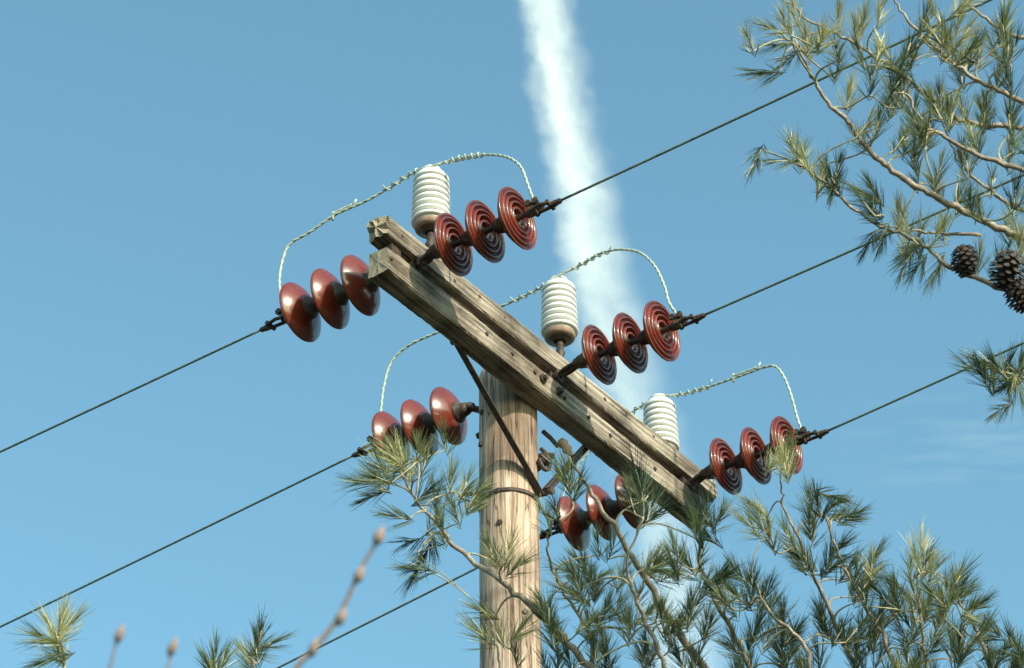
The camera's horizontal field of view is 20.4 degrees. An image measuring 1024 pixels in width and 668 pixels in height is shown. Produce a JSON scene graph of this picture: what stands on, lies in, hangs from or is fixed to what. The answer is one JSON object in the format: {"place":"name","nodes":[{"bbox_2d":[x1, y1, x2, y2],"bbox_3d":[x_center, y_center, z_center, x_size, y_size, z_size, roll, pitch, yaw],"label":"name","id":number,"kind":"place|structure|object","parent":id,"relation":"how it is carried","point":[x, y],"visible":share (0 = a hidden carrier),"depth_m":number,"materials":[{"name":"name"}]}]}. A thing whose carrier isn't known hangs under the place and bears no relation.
{"place":"outdoors","nodes":[
{"label":"outdoors","id":0,"kind":"place"},
{"bbox_2d":[0,0,1023,667],"label":"sky","id":1,"kind":"structure","parent":0,"point":[161,161],"materials":[{"name":"blue"}]},
{"bbox_2d":[531,0,604,285],"bbox_3d":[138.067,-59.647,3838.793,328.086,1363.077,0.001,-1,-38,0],"label":"contrail","id":2,"kind":"object","parent":1,"relation":"in","point":[571,162],"visible":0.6,"depth_m":4000.20,"materials":[{"name":"white"}]},
{"bbox_3d":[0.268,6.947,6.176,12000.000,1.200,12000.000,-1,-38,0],"label":"ground","id":3,"kind":"structure","parent":0,"visible":0},
{"bbox_2d":[6,584,299,667],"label":"pine tree","id":4,"kind":"object","parent":3,"relation":"on","point":[56,640],"visible":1,"depth_m":8.47,"materials":[{"name":"green plant"}]},
{"bbox_2d":[108,526,384,667],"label":"bare sapling","id":5,"kind":"object","parent":3,"relation":"on","point":[358,577],"visible":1,"depth_m":3.20,"materials":[{"name":"brown plant"}]},
{"bbox_2d":[367,216,717,667],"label":"utility pole","id":6,"kind":"object","parent":3,"relation":"on","point":[519,363],"visible":0.87,"depth_m":11.13,"materials":[{"name":"brown wood"}]},
{"bbox_2d":[259,255,380,342],"bbox_3d":[-0.699,-0.139,11.056,0.705,0.254,0.254,-23,-43,26],"label":"suspension insulator string","id":7,"kind":"object","parent":6,"relation":"attached to","point":[300,311],"visible":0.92,"depth_m":11.01,"materials":[{"name":"brown ceramic"}]},
{"bbox_2d":[0,330,259,452],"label":"power line wire","id":8,"kind":"object","parent":7,"relation":"attached to","point":[134,389],"visible":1,"depth_m":11.49,"materials":[{"name":"black metal"}]},
{"bbox_2d":[352,387,478,464],"bbox_3d":[-0.368,0.382,11.735,0.720,0.254,0.254,-23,-43,26],"label":"suspension insulator string","id":9,"kind":"object","parent":6,"relation":"attached to","point":[444,403],"visible":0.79,"depth_m":11.67,"materials":[{"name":"brown ceramic"}]},
{"bbox_2d":[0,455,351,627],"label":"power line wire","id":10,"kind":"object","parent":9,"relation":"attached to","point":[195,532],"visible":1,"depth_m":12.25,"materials":[{"name":"black metal"}]},
{"bbox_2d":[411,165,450,247],"bbox_3d":[-0.317,-0.473,11.130,0.157,0.446,0.157,-1,-38,0],"label":"pin insulator","id":11,"kind":"object","parent":6,"relation":"attached to","point":[431,196],"visible":0.88,"depth_m":11.10,"materials":[{"name":"white ceramic"}]},
{"bbox_2d":[278,152,532,292],"bbox_3d":[-0.385,-0.453,11.126,1.227,0.535,0.144,-23,-43,26],"label":"jumper wire","id":12,"kind":"object","parent":11,"relation":"attached to","point":[400,180],"visible":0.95,"depth_m":11.31,"materials":[{"name":"white metal"}]},
{"bbox_2d":[415,186,562,276],"bbox_3d":[-0.093,-0.389,10.728,0.669,0.264,0.254,-23,-43,26],"label":"suspension insulator string","id":13,"kind":"object","parent":6,"relation":"attached to","point":[482,235],"visible":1,"depth_m":10.71,"materials":[{"name":"brown ceramic"}]},
{"bbox_2d":[561,0,991,200],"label":"power line wire","id":14,"kind":"object","parent":13,"relation":"attached to","point":[713,129],"visible":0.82,"depth_m":10.26,"materials":[{"name":"black metal"}]},
{"bbox_2d":[540,275,578,357],"bbox_3d":[0.194,-0.048,11.694,0.157,0.446,0.157,-1,-38,0],"label":"pin insulator","id":15,"kind":"object","parent":6,"relation":"attached to","point":[559,331],"visible":1,"depth_m":11.66,"materials":[{"name":"white ceramic"}]},
{"bbox_2d":[539,475,649,551],"bbox_3d":[0.398,0.763,12.239,0.716,0.254,0.254,-23,-43,26],"label":"suspension insulator string","id":16,"kind":"object","parent":6,"relation":"attached to","point":[575,528],"visible":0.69,"depth_m":12.20,"materials":[{"name":"brown porcelain"},{"name":"rusted iron"}]},
{"bbox_2d":[276,568,476,667],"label":"power line wire","id":17,"kind":"object","parent":16,"relation":"attached to","point":[374,619],"visible":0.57,"depth_m":12.70,"materials":[{"name":"black metal"}]},
{"bbox_2d":[553,300,705,384],"bbox_3d":[0.458,0.041,11.287,0.715,0.264,0.254,-23,-43,26],"label":"suspension insulator string","id":18,"kind":"object","parent":6,"relation":"attached to","point":[631,341],"visible":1,"depth_m":11.25,"materials":[{"name":"brown porcelain"},{"name":"rusted iron"}]},
{"bbox_2d":[379,244,675,411],"bbox_3d":[0.071,0.003,11.730,1.486,0.552,0.121,-23,-43,26],"label":"jumper wire","id":19,"kind":"object","parent":18,"relation":"attached to","point":[584,263],"visible":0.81,"depth_m":11.78,"materials":[{"name":"white metal"}]},
{"bbox_2d":[704,174,1023,315],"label":"power line wire","id":20,"kind":"object","parent":18,"relation":"attached to","point":[798,273],"visible":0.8,"depth_m":10.90,"materials":[{"name":"black metal"}]},
{"bbox_2d":[643,393,679,450],"bbox_3d":[0.657,0.507,12.294,0.178,0.582,0.159,-1,-38,0],"label":"pin insulator","id":21,"kind":"object","parent":6,"relation":"attached to","point":[659,416],"visible":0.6,"depth_m":12.34,"materials":[{"name":"white ceramic"}]},
{"bbox_2d":[561,362,800,496],"bbox_3d":[0.725,0.441,12.269,1.223,0.513,0.096,-23,-43,26],"label":"jumper wire","id":22,"kind":"object","parent":21,"relation":"attached to","point":[737,375],"visible":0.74,"depth_m":12.24,"materials":[{"name":"white metal"}]},
{"bbox_2d":[686,416,828,494],"bbox_3d":[1.018,0.510,11.901,0.692,0.264,0.254,-23,-43,26],"label":"suspension insulator string","id":23,"kind":"object","parent":6,"relation":"attached to","point":[723,467],"visible":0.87,"depth_m":11.88,"materials":[{"name":"brown porcelain"},{"name":"rusted iron"}]},
{"bbox_2d":[828,342,1023,430],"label":"power line wire","id":24,"kind":"object","parent":23,"relation":"attached to","point":[902,397],"visible":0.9,"depth_m":11.59,"materials":[{"name":"black metal"}]},
{"bbox_2d":[333,416,1023,667],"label":"pine tree","id":25,"kind":"object","parent":3,"relation":"on","point":[861,586],"visible":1,"depth_m":9.45,"materials":[{"name":"green plant"}]},
{"bbox_2d":[732,0,1023,425],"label":"pine tree","id":26,"kind":"object","parent":3,"relation":"on","point":[1004,276],"visible":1,"depth_m":8.75,"materials":[{"name":"green plant"}]}
]}

